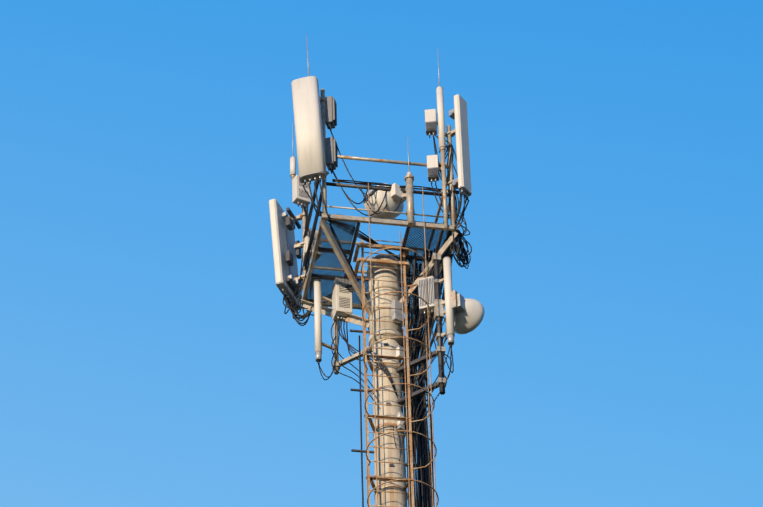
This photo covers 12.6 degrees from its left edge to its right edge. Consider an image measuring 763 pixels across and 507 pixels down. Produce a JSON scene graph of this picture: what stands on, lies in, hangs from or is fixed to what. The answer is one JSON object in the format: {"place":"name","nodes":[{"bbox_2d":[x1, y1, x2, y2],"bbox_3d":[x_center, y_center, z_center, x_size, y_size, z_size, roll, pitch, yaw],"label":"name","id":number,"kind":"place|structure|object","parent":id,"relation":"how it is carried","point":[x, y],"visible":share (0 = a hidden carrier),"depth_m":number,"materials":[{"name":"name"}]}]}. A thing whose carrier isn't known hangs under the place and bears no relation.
{"place":"outdoors","nodes":[
{"label":"outdoors","id":0,"kind":"place"},
{"bbox_2d":[0,0,762,506],"label":"sky","id":1,"kind":"structure","parent":0,"point":[151,355],"materials":[{"name":"blue"}]},
{"label":"ground","id":2,"kind":"structure","parent":0,"visible":0},
{"bbox_2d":[367,254,406,506],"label":"concrete pole","id":3,"kind":"object","parent":2,"relation":"on","point":[387,440],"visible":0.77,"depth_m":41.71,"materials":[{"name":"concrete"}]},
{"bbox_2d":[301,213,457,327],"bbox_3d":[-0.024,0.487,42.827,1.747,0.946,1.700,5,-41,-8],"label":"platform frame","id":4,"kind":"object","parent":3,"relation":"attached to","point":[326,310],"visible":0.44,"depth_m":42.77,"materials":[{"name":"grey metal"}]},
{"bbox_2d":[302,89,455,300],"bbox_3d":[-0.059,-0.654,43.797,1.667,2.170,1.670,5,-41,-8],"label":"platform railing","id":5,"kind":"object","parent":4,"relation":"attached to","point":[325,184],"visible":0.4,"depth_m":43.18,"materials":[{"name":"grey metal"}]},
{"bbox_2d":[290,122,295,179],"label":"whip antenna","id":6,"kind":"object","parent":5,"relation":"attached to","point":[292,167],"visible":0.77,"depth_m":45.02,"materials":[{"name":"metal"}]},
{"bbox_2d":[285,207,306,298],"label":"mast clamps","id":7,"kind":"object","parent":5,"relation":"attached to","point":[298,246],"visible":0.81,"depth_m":44.26,"materials":[{"name":"metal"}]},
{"bbox_2d":[269,199,300,310],"bbox_3d":[-1.188,0.035,44.170,0.283,1.510,0.648,-16,-42,16],"label":"sector antenna","id":8,"kind":"object","parent":7,"relation":"attached to","point":[283,239],"visible":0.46,"depth_m":44.07,"materials":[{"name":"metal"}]},
{"bbox_2d":[292,175,310,208],"bbox_3d":[-1.043,-0.773,44.678,0.210,0.498,0.166,19,-44,-22],"label":"remote radio unit","id":9,"kind":"object","parent":5,"relation":"attached to","point":[300,197],"visible":0.88,"depth_m":44.59,"materials":[{"name":"white paint"}]},
{"bbox_2d":[304,228,320,261],"bbox_3d":[-0.896,-0.091,44.219,0.210,0.498,0.166,19,-44,-22],"label":"remote radio unit","id":10,"kind":"object","parent":5,"relation":"attached to","point":[306,239],"visible":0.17,"depth_m":44.16,"materials":[{"name":"white paint"}]},
{"bbox_2d":[314,279,321,364],"bbox_3d":[-0.787,0.850,42.829,0.092,1.340,0.094,5,-41,-8],"label":"tube antenna","id":11,"kind":"object","parent":5,"relation":"attached to","point":[317,318],"visible":1,"depth_m":42.81,"materials":[{"name":"white plastic"}]},
{"bbox_2d":[307,43,328,174],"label":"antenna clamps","id":12,"kind":"object","parent":5,"relation":"attached to","point":[321,100],"visible":0.25,"depth_m":43.66,"materials":[{"name":"metal"}]},
{"bbox_2d":[291,76,326,184],"bbox_3d":[-0.901,-1.493,43.143,0.423,1.732,0.264,-10,-41,9],"label":"sector antenna","id":13,"kind":"object","parent":12,"relation":"attached to","point":[308,131],"visible":0.96,"depth_m":43.03,"materials":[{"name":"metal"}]},
{"bbox_2d":[325,96,336,130],"bbox_3d":[-0.658,-1.753,43.570,0.164,0.538,0.140,-10,-41,10],"label":"remote radio unit","id":14,"kind":"object","parent":5,"relation":"attached to","point":[330,113],"visible":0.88,"depth_m":43.51,"materials":[{"name":"metal"}]},
{"bbox_2d":[325,137,337,173],"bbox_3d":[-0.641,-1.220,43.117,0.164,0.538,0.140,-10,-41,10],"label":"remote radio unit","id":15,"kind":"object","parent":5,"relation":"attached to","point":[331,153],"visible":0.92,"depth_m":43.05,"materials":[{"name":"metal"}]},
{"bbox_2d":[332,278,352,322],"bbox_3d":[-0.494,0.614,43.118,0.210,0.638,0.246,9,-42,-12],"label":"remote radio unit","id":16,"kind":"object","parent":5,"relation":"attached to","point":[341,300],"visible":0.9,"depth_m":43.02,"materials":[{"name":"white paint"}]},
{"bbox_2d":[321,295,370,374],"bbox_3d":[-0.420,0.889,42.842,0.712,1.320,0.278,-11,-41,11],"label":"antenna mount","id":17,"kind":"object","parent":5,"relation":"attached to","point":[349,359],"visible":0.52,"depth_m":42.65,"materials":[{"name":"metal"}]},
{"bbox_2d":[283,130,471,466],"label":"loose cables","id":18,"kind":"object","parent":5,"relation":"attached to","point":[457,248],"visible":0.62,"depth_m":42.67,"materials":[{"name":"black plastic"}]},
{"bbox_2d":[363,183,414,218],"bbox_3d":[0.129,-0.646,42.907,0.470,0.595,0.562,30,-50,-32],"label":"dish antenna","id":19,"kind":"object","parent":5,"relation":"on","point":[395,195],"visible":0.73,"depth_m":42.84,"materials":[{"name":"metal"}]},
{"bbox_2d":[404,136,414,224],"bbox_3d":[0.346,-0.913,42.967,0.116,1.470,0.122,5,-41,-8],"label":"whip antenna","id":20,"kind":"object","parent":5,"relation":"attached to","point":[409,178],"visible":0.98,"depth_m":42.75,"materials":[{"name":"white paint"}]},
{"bbox_2d":[396,253,446,404],"bbox_3d":[0.464,0.973,42.008,0.921,2.150,0.141,-28,-47,28],"label":"antenna mount","id":21,"kind":"object","parent":5,"relation":"attached to","point":[438,282],"visible":0.71,"depth_m":41.68,"materials":[{"name":"metal"}]},
{"bbox_2d":[418,276,434,315],"bbox_3d":[0.568,0.536,42.231,0.200,0.578,0.184,-12,-41,12],"label":"remote radio unit","id":22,"kind":"object","parent":21,"relation":"attached to","point":[423,292],"visible":0.77,"depth_m":42.17,"materials":[{"name":"metal"}]},
{"bbox_2d":[443,257,454,347],"bbox_3d":[0.821,0.601,41.955,0.101,1.390,0.104,5,-41,-8],"label":"tube antenna","id":23,"kind":"object","parent":21,"relation":"attached to","point":[449,310],"visible":0.98,"depth_m":41.92,"materials":[{"name":"white plastic"}]},
{"bbox_2d":[434,290,484,333],"bbox_3d":[0.932,0.674,42.068,0.479,0.478,0.487,-25,-46,25],"label":"microwave dish","id":24,"kind":"object","parent":21,"relation":"attached to","point":[470,314],"visible":0.75,"depth_m":41.99,"materials":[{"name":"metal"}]},
{"bbox_2d":[425,109,436,137],"bbox_3d":[0.628,-1.629,43.670,0.140,0.458,0.156,-6,-40,5],"label":"remote radio unit","id":25,"kind":"object","parent":5,"relation":"attached to","point":[431,121],"visible":0.98,"depth_m":43.62,"materials":[{"name":"metal"}]},
{"bbox_2d":[427,155,438,183],"bbox_3d":[0.647,-1.035,43.166,0.140,0.458,0.156,-6,-40,5],"label":"remote radio unit","id":26,"kind":"object","parent":5,"relation":"attached to","point":[433,167],"visible":0.98,"depth_m":43.12,"materials":[{"name":"metal"}]},
{"bbox_2d":[436,48,448,230],"bbox_3d":[0.761,-1.476,43.540,0.094,3.090,0.094,5,-41,-8],"label":"omnidirectional antenna","id":27,"kind":"object","parent":5,"relation":"attached to","point":[441,119],"visible":0.98,"depth_m":43.43,"materials":[{"name":"metal"}]},
{"bbox_2d":[440,129,455,196],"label":"mounting brackets","id":28,"kind":"object","parent":5,"relation":"attached to","point":[452,133],"visible":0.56,"depth_m":43.58,"materials":[{"name":"metal"}]},
{"bbox_2d":[449,94,471,199],"bbox_3d":[0.974,-1.306,43.378,0.195,1.650,0.210,-26,-46,25],"label":"panel antenna","id":29,"kind":"object","parent":5,"relation":"attached to","point":[461,183],"visible":0.98,"depth_m":43.29,"materials":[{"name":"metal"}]},
{"bbox_2d":[353,182,438,506],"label":"ladder with cage","id":30,"kind":"object","parent":3,"relation":"attached to","point":[404,263],"visible":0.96,"depth_m":41.40,"materials":[{"name":"metal"}]},
{"bbox_2d":[391,299,404,429],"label":"junction boxes","id":31,"kind":"object","parent":3,"relation":"attached to","point":[397,315],"visible":0.67,"depth_m":42.26,"materials":[{"name":"white plastic"}]},
{"bbox_2d":[350,249,452,506],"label":"cables","id":32,"kind":"object","parent":3,"relation":"attached to","point":[423,497],"visible":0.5,"depth_m":41.57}
]}

